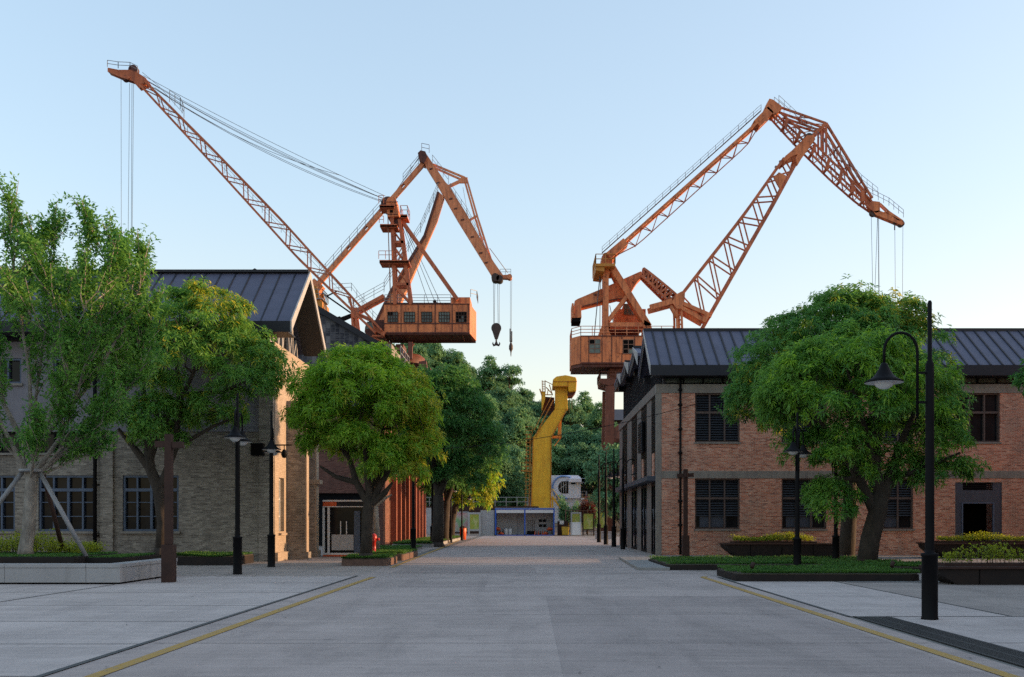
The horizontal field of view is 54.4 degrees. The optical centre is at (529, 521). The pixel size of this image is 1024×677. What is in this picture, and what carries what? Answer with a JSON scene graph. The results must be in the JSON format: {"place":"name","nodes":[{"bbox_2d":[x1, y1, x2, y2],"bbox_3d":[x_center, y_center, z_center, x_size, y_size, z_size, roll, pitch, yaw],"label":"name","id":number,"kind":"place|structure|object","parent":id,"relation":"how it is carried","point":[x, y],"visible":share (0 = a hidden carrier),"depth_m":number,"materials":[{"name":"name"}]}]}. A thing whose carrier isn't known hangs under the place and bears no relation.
{"place":"outdoors","nodes":[
{"label":"outdoors","id":0,"kind":"place"},
{"bbox_2d":[0,576,352,676],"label":"pavement","id":1,"kind":"structure","parent":0,"point":[44,633],"depth_m":17.75,"materials":[{"name":"concrete"}]},
{"bbox_2d":[0,551,177,583],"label":"granite planter","id":2,"kind":"object","parent":1,"relation":"on","point":[98,567],"visible":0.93,"depth_m":25.27,"materials":[{"name":"grey stone"}]},
{"bbox_2d":[0,528,108,553],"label":"shrub row","id":3,"kind":"object","parent":2,"relation":"on","point":[70,547],"visible":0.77,"depth_m":28.14,"materials":[{"name":"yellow plant"}]},
{"bbox_2d":[0,169,169,555],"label":"street tree","id":4,"kind":"object","parent":2,"relation":"in","point":[120,259],"visible":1,"depth_m":26.78,"materials":[{"name":"green plant"}]},
{"bbox_2d":[155,434,183,581],"bbox_3d":[-9.405,-0.338,26.075,0.730,3.860,0.450,0,0,0],"label":"cross post","id":5,"kind":"object","parent":1,"relation":"on","point":[168,547],"visible":1,"depth_m":25.91,"materials":[{"name":"black metal"}]},
{"bbox_2d":[176,565,390,575],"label":"cross street","id":6,"kind":"structure","parent":0,"point":[264,570],"depth_m":32.21,"materials":[{"name":"concrete"}]},
{"bbox_2d":[224,393,252,573],"bbox_3d":[-8.736,-1.122,29.905,0.644,5.428,2.196,0,0,-9],"label":"lamp post","id":7,"kind":"object","parent":6,"relation":"on","point":[237,436],"visible":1,"depth_m":29.83,"materials":[{"name":"metal"}]},
{"bbox_2d":[262,411,281,566],"bbox_3d":[-8.967,-1.120,34.707,0.644,5.428,2.196,0,0,-13],"label":"lamp post","id":8,"kind":"object","parent":6,"relation":"on","point":[272,448],"visible":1,"depth_m":34.63,"materials":[{"name":"metal"}]},
{"bbox_2d":[254,268,425,545],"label":"factory building","id":9,"kind":"structure","parent":0,"point":[395,516],"depth_m":64.06,"materials":[{"name":"brick"}]},
{"bbox_2d":[319,493,360,545],"bbox_3d":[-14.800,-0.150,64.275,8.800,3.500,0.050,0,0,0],"label":"door frame","id":10,"kind":"structure","parent":9,"relation":"in","point":[322,496],"depth_m":64.25,"materials":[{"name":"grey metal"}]},
{"bbox_2d":[242,536,476,564],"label":"verge paving","id":11,"kind":"structure","parent":0,"point":[329,560],"depth_m":39.35,"materials":[{"name":"concrete"}]},
{"bbox_2d":[0,269,325,561],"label":"brick hall","id":12,"kind":"structure","parent":11,"relation":"on","point":[107,499],"depth_m":39.50,"materials":[{"name":"brick"}]},
{"bbox_2d":[0,475,16,533],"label":"window","id":13,"kind":"structure","parent":12,"relation":"in","point":[7,508],"depth_m":39.70,"materials":[{"name":"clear glass"}]},
{"bbox_2d":[0,358,22,385],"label":"window","id":14,"kind":"structure","parent":12,"relation":"in","point":[14,365],"depth_m":39.70,"materials":[{"name":"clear glass"}]},
{"bbox_2d":[39,432,92,454],"bbox_3d":[-18.449,-3.086,39.565,2.741,0.936,0.330,0,0,0],"label":"window","id":15,"kind":"structure","parent":12,"relation":"in","point":[52,435],"depth_m":39.70,"materials":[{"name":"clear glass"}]},
{"bbox_2d":[35,475,98,533],"bbox_3d":[-18.332,-0.664,39.565,2.466,2.311,0.330,0,0,0],"label":"window","id":16,"kind":"structure","parent":12,"relation":"in","point":[74,493],"depth_m":39.70,"materials":[{"name":"grey glass"}]},
{"bbox_2d":[120,475,180,533],"bbox_3d":[-15.032,-0.664,39.565,2.381,2.311,0.330,0,0,0],"label":"window","id":17,"kind":"structure","parent":12,"relation":"in","point":[139,514],"depth_m":39.70,"materials":[{"name":"grey glass"}]},
{"bbox_2d":[81,275,299,557],"bbox_3d":[-12.316,-3.767,36.618,7.916,10.202,5.231,0,0,0],"label":"mango tree","id":18,"kind":"object","parent":11,"relation":"on","point":[179,333],"visible":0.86,"depth_m":35.92,"materials":[{"name":"green plant"}]},
{"bbox_2d":[176,550,254,564],"bbox_3d":[-11.911,1.352,37.218,2.729,0.496,2.930,0,0,0],"label":"grass bed","id":19,"kind":"object","parent":11,"relation":"on","point":[192,557],"visible":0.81,"depth_m":35.90,"materials":[{"name":"plant"}]},
{"bbox_2d":[322,500,373,555],"bbox_3d":[-8.230,0.316,45.575,2.098,2.528,2.050,0,0,0],"label":"glass kiosk","id":20,"kind":"object","parent":11,"relation":"on","point":[341,526],"visible":0.74,"depth_m":44.60,"materials":[{"name":"glass"}]},
{"bbox_2d":[341,552,396,565],"bbox_3d":[-5.884,1.382,36.836,1.816,0.437,2.909,0,0,0],"label":"grass bed","id":21,"kind":"object","parent":11,"relation":"on","point":[379,559],"visible":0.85,"depth_m":35.50,"materials":[{"name":"plant"}]},
{"bbox_2d":[277,340,450,555],"bbox_3d":[-5.971,-2.520,36.347,5.927,8.077,5.358,0,0,-28],"label":"mango tree","id":22,"kind":"object","parent":21,"relation":"on","point":[399,392],"visible":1,"depth_m":35.44,"materials":[{"name":"green plant"}]},
{"bbox_2d":[410,476,415,548],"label":"lamp post","id":23,"kind":"object","parent":11,"relation":"on","point":[413,537],"visible":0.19,"depth_m":52.43,"materials":[{"name":"metal"}]},
{"bbox_2d":[392,535,460,546],"bbox_3d":[-7.141,1.377,74.207,2.769,0.446,27.793,0,0,0],"label":"grass bed","id":24,"kind":"object","parent":11,"relation":"on","point":[424,541],"visible":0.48,"depth_m":61.44,"materials":[{"name":"plant"}]},
{"bbox_2d":[397,362,506,546],"bbox_3d":[-5.039,-4.140,61.905,7.422,11.627,6.412,0,0,0],"label":"mango tree","id":25,"kind":"object","parent":24,"relation":"on","point":[462,428],"visible":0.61,"depth_m":60.88,"materials":[{"name":"green plant"}]},
{"bbox_2d":[415,415,509,542],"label":"mango tree","id":26,"kind":"object","parent":24,"relation":"on","point":[451,484],"visible":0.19,"depth_m":71.69,"materials":[{"name":"green plant"}]},
{"bbox_2d":[429,463,505,535],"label":"mango tree","id":27,"kind":"object","parent":11,"relation":"on","point":[488,491],"visible":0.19,"depth_m":87.39,"materials":[{"name":"green plant"}]},
{"bbox_2d":[0,0,1023,426],"label":"sky","id":28,"kind":"structure","parent":0,"point":[564,120],"materials":[{"name":"blue"}]},
{"bbox_2d":[495,508,554,535],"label":"tool shed","id":29,"kind":"structure","parent":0,"point":[519,521],"depth_m":112.25,"materials":[{"name":"blue paint"}]},
{"bbox_2d":[42,483,1023,676],"bbox_3d":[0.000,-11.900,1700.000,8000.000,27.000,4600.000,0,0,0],"label":"ground","id":30,"kind":"structure","parent":0,"point":[590,492],"depth_m":19.59,"materials":[{"name":"concrete"}]},
{"bbox_2d":[107,60,477,495],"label":"portal crane","id":31,"kind":"object","parent":30,"relation":"on","point":[410,323],"visible":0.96,"depth_m":119.99,"materials":[{"name":"orange metal"}]},
{"bbox_2d":[358,548,417,560],"bbox_3d":[-6.013,1.384,42.853,1.978,0.433,5.387,0,0,0],"label":"grass bed","id":32,"kind":"object","parent":30,"relation":"on","point":[402,554],"visible":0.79,"depth_m":41.77,"materials":[{"name":"plant"}]},
{"bbox_2d":[347,447,400,548],"bbox_3d":[-6.756,-0.877,43.978,2.817,5.119,2.681,0,0,-38],"label":"young tree","id":33,"kind":"object","parent":32,"relation":"on","point":[376,523],"visible":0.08,"depth_m":43.89,"materials":[{"name":"grey plant"}]},
{"bbox_2d":[312,143,512,354],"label":"portal crane","id":34,"kind":"object","parent":30,"relation":"on","point":[449,196],"visible":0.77,"depth_m":149.30,"materials":[{"name":"paint"}]},
{"bbox_2d":[406,344,433,367],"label":"hill tree","id":35,"kind":"object","parent":30,"relation":"on","point":[421,351],"visible":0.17,"depth_m":185.12,"materials":[{"name":"green plant"}]},
{"bbox_2d":[427,343,446,368],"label":"hill tree","id":36,"kind":"object","parent":30,"relation":"on","point":[437,352],"visible":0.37,"depth_m":190.63,"materials":[{"name":"green plant"}]},
{"bbox_2d":[450,351,471,377],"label":"hill tree","id":37,"kind":"object","parent":30,"relation":"on","point":[457,359],"visible":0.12,"depth_m":192.75,"materials":[{"name":"green plant"}]},
{"bbox_2d":[455,512,467,531],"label":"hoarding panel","id":38,"kind":"object","parent":30,"relation":"on","point":[458,521],"visible":0.49,"depth_m":111.98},
{"bbox_2d":[468,512,480,535],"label":"poster board","id":39,"kind":"object","parent":30,"relation":"on","point":[474,521],"visible":1,"depth_m":109.98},
{"bbox_2d":[426,497,538,533],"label":"quay walkway","id":40,"kind":"structure","parent":30,"relation":"on","point":[468,509],"depth_m":128.00,"materials":[{"name":"grey metal"}]},
{"bbox_2d":[480,509,494,535],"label":"grey container","id":41,"kind":"object","parent":30,"relation":"on","point":[487,523],"visible":0.89,"depth_m":110.20,"materials":[{"name":"metal"}]},
{"bbox_2d":[476,355,503,394],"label":"hill tree","id":42,"kind":"object","parent":30,"relation":"on","point":[489,372],"visible":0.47,"depth_m":185.83,"materials":[{"name":"green plant"}]},
{"bbox_2d":[472,455,530,505],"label":"hill tree","id":43,"kind":"object","parent":30,"relation":"on","point":[515,490],"visible":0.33,"depth_m":136.16,"materials":[{"name":"green plant"}]},
{"bbox_2d":[485,386,520,417],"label":"hill tree","id":44,"kind":"object","parent":30,"relation":"on","point":[504,398],"visible":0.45,"depth_m":178.30,"materials":[{"name":"green plant"}]},
{"bbox_2d":[499,363,524,389],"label":"tree","id":45,"kind":"object","parent":30,"relation":"on","point":[514,370],"visible":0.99,"depth_m":185.61,"materials":[{"name":"green plant"}]},
{"bbox_2d":[502,444,531,505],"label":"hill tree","id":46,"kind":"object","parent":30,"relation":"on","point":[517,452],"visible":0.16,"depth_m":144.80,"materials":[{"name":"green plant"}]},
{"bbox_2d":[505,416,531,476],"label":"hill tree","id":47,"kind":"object","parent":30,"relation":"on","point":[517,434],"visible":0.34,"depth_m":157.75,"materials":[{"name":"green plant"}]},
{"bbox_2d":[500,407,538,434],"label":"hill tree","id":48,"kind":"object","parent":30,"relation":"on","point":[507,420],"visible":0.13,"depth_m":170.33,"materials":[{"name":"green plant"}]},
{"bbox_2d":[507,407,537,458],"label":"hill tree","id":49,"kind":"object","parent":30,"relation":"on","point":[519,412],"visible":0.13,"depth_m":164.57,"materials":[{"name":"green plant"}]},
{"bbox_2d":[514,387,535,405],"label":"hill tree","id":50,"kind":"object","parent":30,"relation":"on","point":[527,395],"visible":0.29,"depth_m":192.13,"materials":[{"name":"green plant"}]},
{"bbox_2d":[521,442,571,483],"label":"hill tree","id":51,"kind":"object","parent":30,"relation":"on","point":[557,450],"visible":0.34,"depth_m":158.40,"materials":[{"name":"green plant"}]},
{"bbox_2d":[521,375,576,507],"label":"gantry crane","id":52,"kind":"object","parent":30,"relation":"on","point":[564,387],"visible":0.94,"depth_m":132.00,"materials":[{"name":"yellow paint"}]},
{"bbox_2d":[540,399,587,427],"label":"hill tree","id":53,"kind":"object","parent":30,"relation":"on","point":[576,416],"visible":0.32,"depth_m":185.39,"materials":[{"name":"green plant"}]},
{"bbox_2d":[557,494,579,523],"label":"dark bush","id":54,"kind":"object","parent":30,"relation":"on","point":[563,505],"visible":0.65,"depth_m":119.71,"materials":[{"name":"green plant"}]},
{"bbox_2d":[551,475,588,522],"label":"white house","id":55,"kind":"structure","parent":30,"relation":"on","point":[568,487],"depth_m":146.00,"materials":[{"name":"clear paint"}]},
{"bbox_2d":[554,442,600,492],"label":"hill tree","id":56,"kind":"object","parent":30,"relation":"on","point":[580,455],"visible":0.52,"depth_m":157.09,"materials":[{"name":"green plant"}]},
{"bbox_2d":[560,427,594,459],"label":"hill tree","id":57,"kind":"object","parent":30,"relation":"on","point":[570,438],"visible":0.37,"depth_m":165.42,"materials":[{"name":"green plant"}]},
{"bbox_2d":[576,391,595,428],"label":"hill tree","id":58,"kind":"object","parent":30,"relation":"on","point":[587,405],"visible":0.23,"depth_m":193.20,"materials":[{"name":"green plant"}]},
{"bbox_2d":[578,496,596,519],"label":"red bush","id":59,"kind":"object","parent":30,"relation":"on","point":[583,506],"visible":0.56,"depth_m":117.86,"materials":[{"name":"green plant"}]},
{"bbox_2d":[582,513,593,535],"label":"poster board","id":60,"kind":"object","parent":30,"relation":"on","point":[587,521],"visible":1,"depth_m":109.98,"materials":[{"name":"green metal"}]},
{"bbox_2d":[582,442,619,523],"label":"hill tree","id":61,"kind":"object","parent":30,"relation":"on","point":[591,470],"visible":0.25,"depth_m":103.89,"materials":[{"name":"green plant"}]},
{"bbox_2d":[587,401,615,435],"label":"hill tree","id":62,"kind":"object","parent":30,"relation":"on","point":[595,419],"visible":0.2,"depth_m":176.12,"materials":[{"name":"green plant"}]},
{"bbox_2d":[570,97,904,531],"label":"portal crane","id":63,"kind":"object","parent":30,"relation":"on","point":[607,350],"visible":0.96,"depth_m":109.98,"materials":[{"name":"orange paint"}]},
{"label":"drain trough","id":64,"kind":"structure","parent":30,"relation":"on","visible":0},
{"bbox_2d":[853,616,1023,666],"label":"drain grate","id":65,"kind":"object","parent":64,"relation":"on","point":[1005,654],"visible":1,"depth_m":13.29,"materials":[{"name":"metal"}]},
{"bbox_2d":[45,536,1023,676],"bbox_3d":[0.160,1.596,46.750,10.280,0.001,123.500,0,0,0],"label":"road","id":66,"kind":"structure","parent":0,"point":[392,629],"depth_m":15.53,"materials":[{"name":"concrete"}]},
{"bbox_2d":[391,567,535,572],"bbox_3d":[-2.050,1.593,32.550,4.500,0.001,3.500,0,0,0],"label":"road patch","id":67,"kind":"object","parent":66,"relation":"on","point":[468,570],"visible":1,"depth_m":32.16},
{"bbox_2d":[1,576,1008,676],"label":"pavement joints","id":68,"kind":"object","parent":66,"relation":"on","point":[79,663],"visible":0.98,"depth_m":16.31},
{"bbox_2d":[84,540,1019,676],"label":"road marking","id":69,"kind":"object","parent":66,"relation":"on","point":[213,633],"visible":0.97,"depth_m":13.71,"materials":[{"name":"yellow paint"}]},
{"bbox_2d":[597,455,612,541],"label":"lamp post","id":70,"kind":"object","parent":66,"relation":"on","point":[599,524],"visible":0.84,"depth_m":74.92,"materials":[{"name":"metal"}]},
{"bbox_2d":[603,452,619,544],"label":"lamp post","id":71,"kind":"object","parent":66,"relation":"on","point":[605,525],"visible":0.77,"depth_m":67.92,"materials":[{"name":"metal"}]},
{"bbox_2d":[611,449,625,546],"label":"lamp post","id":72,"kind":"object","parent":66,"relation":"on","point":[613,535],"visible":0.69,"depth_m":61.93,"materials":[{"name":"metal"}]},
{"bbox_2d":[620,449,634,548],"bbox_3d":[5.779,-1.250,56.630,1.309,5.687,0.682,0,0,-15],"label":"lamp post","id":73,"kind":"object","parent":66,"relation":"on","point":[622,537],"visible":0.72,"depth_m":56.43,"materials":[{"name":"metal"}]},
{"bbox_2d":[546,596,992,676],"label":"road patch","id":74,"kind":"object","parent":66,"relation":"on","point":[627,636],"visible":1,"depth_m":12.97,"materials":[{"name":"concrete"}]},
{"bbox_2d":[581,536,658,556],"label":"verge paving","id":75,"kind":"structure","parent":0,"point":[626,548],"depth_m":65.27,"materials":[{"name":"concrete"}]},
{"bbox_2d":[614,328,1023,554],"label":"brick warehouse","id":76,"kind":"structure","parent":75,"relation":"on","point":[741,482],"depth_m":46.50,"materials":[{"name":"brick"}]},
{"bbox_2d":[632,415,636,480],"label":"side window","id":77,"kind":"structure","parent":76,"relation":"in","point":[634,423],"depth_m":56.52,"materials":[{"name":"glass"}]},
{"bbox_2d":[632,488,636,549],"bbox_3d":[6.035,-0.135,56.650,0.150,3.430,3.094,0,0,0],"label":"glass door","id":78,"kind":"structure","parent":76,"relation":"in","point":[634,491],"depth_m":56.60,"materials":[{"name":"black paint"}]},
{"bbox_2d":[641,405,646,476],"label":"side window","id":79,"kind":"structure","parent":76,"relation":"in","point":[644,411],"depth_m":51.60,"materials":[{"name":"glass"}]},
{"bbox_2d":[641,485,646,551],"bbox_3d":[6.035,-0.135,51.875,0.150,3.430,2.644,0,0,0],"label":"glass door","id":80,"kind":"structure","parent":76,"relation":"in","point":[643,488],"depth_m":51.83,"materials":[{"name":"black paint"}]},
{"bbox_2d":[651,397,654,453],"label":"side window","id":81,"kind":"structure","parent":76,"relation":"in","point":[653,400],"depth_m":47.99,"materials":[{"name":"black paint"}]},
{"bbox_2d":[651,482,654,553],"bbox_3d":[6.035,-0.135,47.740,0.150,3.430,2.014,0,0,0],"label":"glass door","id":82,"kind":"structure","parent":76,"relation":"in","point":[652,484],"depth_m":48.30,"materials":[{"name":"black paint"}]},
{"bbox_2d":[694,393,740,443],"bbox_3d":[8.771,-4.794,46.605,2.200,2.366,0.330,0,0,0],"label":"window","id":83,"kind":"structure","parent":76,"relation":"in","point":[710,428],"depth_m":46.63,"materials":[{"name":"black glass"}]},
{"bbox_2d":[694,479,740,530],"bbox_3d":[8.771,-0.772,46.605,2.200,2.441,0.330,0,0,0],"label":"window","id":84,"kind":"structure","parent":76,"relation":"in","point":[717,501],"depth_m":46.64,"materials":[{"name":"black glass"}]},
{"bbox_2d":[781,479,827,530],"bbox_3d":[12.821,-0.772,46.605,2.200,2.441,0.330,0,0,0],"label":"window","id":85,"kind":"structure","parent":76,"relation":"in","point":[808,523],"depth_m":46.65,"materials":[{"name":"black glass"}]},
{"bbox_2d":[665,378,1022,383],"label":"roof gutter","id":86,"kind":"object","parent":76,"relation":"in","point":[667,380],"depth_m":46.78,"materials":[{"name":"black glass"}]},
{"bbox_2d":[869,479,914,530],"bbox_3d":[16.871,-0.772,46.605,2.200,2.441,0.330,0,0,0],"label":"window","id":87,"kind":"structure","parent":76,"relation":"in","point":[899,517],"depth_m":46.64,"materials":[{"name":"black glass"}]},
{"bbox_2d":[955,482,1001,540],"bbox_3d":[20.971,-0.109,47.310,2.198,3.418,1.620,0,0,0],"label":"doorway","id":88,"kind":"structure","parent":76,"relation":"in","point":[971,499],"depth_m":46.54,"materials":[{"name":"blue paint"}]},
{"bbox_2d":[956,393,1001,443],"bbox_3d":[20.921,-4.794,46.605,2.200,2.366,0.330,0,0,0],"label":"window","id":89,"kind":"structure","parent":76,"relation":"in","point":[984,421],"depth_m":46.74,"materials":[{"name":"black glass"}]},
{"bbox_2d":[714,274,976,556],"bbox_3d":[12.403,-3.892,39.159,9.590,11.120,7.054,0,0,24],"label":"mango tree","id":90,"kind":"object","parent":75,"relation":"on","point":[863,309],"visible":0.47,"depth_m":37.97,"materials":[{"name":"green plant"}]},
{"bbox_2d":[619,557,669,570],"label":"raised pavement","id":91,"kind":"structure","parent":0,"point":[640,563],"depth_m":35.15,"materials":[{"name":"concrete"}]},
{"bbox_2d":[735,581,1009,616],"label":"pavement","id":92,"kind":"structure","parent":0,"point":[842,598],"depth_m":19.98,"materials":[{"name":"concrete"}]},
{"bbox_2d":[836,559,1023,616],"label":"courtyard paving","id":93,"kind":"structure","parent":0,"point":[1005,599],"depth_m":22.24,"materials":[{"name":"concrete"}]},
{"bbox_2d":[648,554,901,569],"bbox_3d":[8.556,1.422,35.207,8.266,0.356,5.876,0,0,0],"label":"grass bed","id":94,"kind":"object","parent":93,"relation":"on","point":[706,562],"visible":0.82,"depth_m":33.66,"materials":[{"name":"plant"}]},
{"bbox_2d":[749,317,993,561],"bbox_3d":[11.454,-2.568,34.007,8.329,8.864,6.305,0,0,0],"label":"mango tree","id":95,"kind":"object","parent":94,"relation":"on","point":[837,354],"visible":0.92,"depth_m":33.17,"materials":[{"name":"green plant"}]},
{"bbox_2d":[783,412,812,565],"bbox_3d":[8.578,-0.939,31.785,0.601,5.067,2.050,0,0,28],"label":"lamp post","id":96,"kind":"object","parent":93,"relation":"on","point":[796,450],"visible":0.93,"depth_m":31.74,"materials":[{"name":"metal"}]},
{"bbox_2d":[717,563,919,581],"bbox_3d":[7.946,1.411,27.932,5.057,0.379,3.534,0,0,0],"label":"grass bed","id":97,"kind":"object","parent":93,"relation":"on","point":[811,572],"visible":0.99,"depth_m":26.33,"materials":[{"name":"plant"}]},
{"bbox_2d":[824,421,839,558],"bbox_3d":[10.601,-0.991,35.307,1.190,5.170,0.620,0,0,-40],"label":"lamp post","id":98,"kind":"object","parent":93,"relation":"on","point":[835,546],"visible":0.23,"depth_m":35.53,"materials":[{"name":"metal"}]},
{"bbox_2d":[659,555,1019,558],"bbox_3d":[23.000,1.588,44.340,34.000,0.001,4.280,0,0,0],"label":"gravel strip","id":99,"kind":"object","parent":93,"relation":"on","point":[900,556],"visible":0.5,"depth_m":43.52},
{"bbox_2d":[677,469,693,556],"bbox_3d":[6.785,-0.338,43.325,0.730,3.860,0.450,0,0,0],"label":"cross post","id":100,"kind":"object","parent":99,"relation":"on","point":[685,475],"visible":0.91,"depth_m":43.31,"materials":[{"name":"black metal"}]},
{"bbox_2d":[718,541,831,556],"bbox_3d":[10.813,1.215,43.790,4.699,0.650,1.700,0,0,0],"label":"planter bench","id":101,"kind":"object","parent":99,"relation":"on","point":[764,548],"visible":0.86,"depth_m":43.00,"materials":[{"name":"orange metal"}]},
{"bbox_2d":[732,531,815,541],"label":"planter shrubs","id":102,"kind":"object","parent":101,"relation":"on","point":[775,536],"visible":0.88,"depth_m":43.57,"materials":[{"name":"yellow plant"}]},
{"bbox_2d":[916,541,1023,556],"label":"planter bench","id":103,"kind":"object","parent":99,"relation":"on","point":[944,546],"visible":0.54,"depth_m":42.50,"materials":[{"name":"brown stone"}]},
{"bbox_2d":[936,530,1023,540],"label":"planter shrubs","id":104,"kind":"object","parent":103,"relation":"on","point":[969,537],"visible":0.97,"depth_m":43.22,"materials":[{"name":"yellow plant"}]},
{"bbox_2d":[816,560,920,572],"bbox_3d":[11.400,1.418,31.287,4.482,0.363,2.001,0,0,0],"label":"grass bed","id":105,"kind":"object","parent":93,"relation":"on","point":[908,564],"visible":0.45,"depth_m":30.93,"materials":[{"name":"plant"}]},
{"bbox_2d":[919,562,1023,584],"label":"planter bench","id":106,"kind":"object","parent":93,"relation":"on","point":[982,573],"visible":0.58,"depth_m":24.90,"materials":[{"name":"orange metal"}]},
{"bbox_2d":[938,542,1023,562],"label":"planter shrubs","id":107,"kind":"object","parent":106,"relation":"on","point":[953,557],"visible":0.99,"depth_m":25.45,"materials":[{"name":"green plant"}]},
{"bbox_2d":[1007,359,1023,396],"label":"mango tree","id":108,"kind":"object","parent":93,"relation":"on","point":[1018,380],"visible":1,"depth_m":33.38,"materials":[{"name":"green plant"}]},
{"bbox_2d":[894,617,1023,651],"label":"pavement","id":109,"kind":"structure","parent":0,"point":[1007,632],"depth_m":14.91,"materials":[{"name":"concrete"}]},
{"bbox_2d":[864,300,938,619],"bbox_3d":[6.035,-0.993,16.150,1.190,5.170,0.620,0,0,0],"label":"lamp post","id":110,"kind":"object","parent":109,"relation":"on","point":[884,377],"visible":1,"depth_m":16.09,"materials":[{"name":"metal"}]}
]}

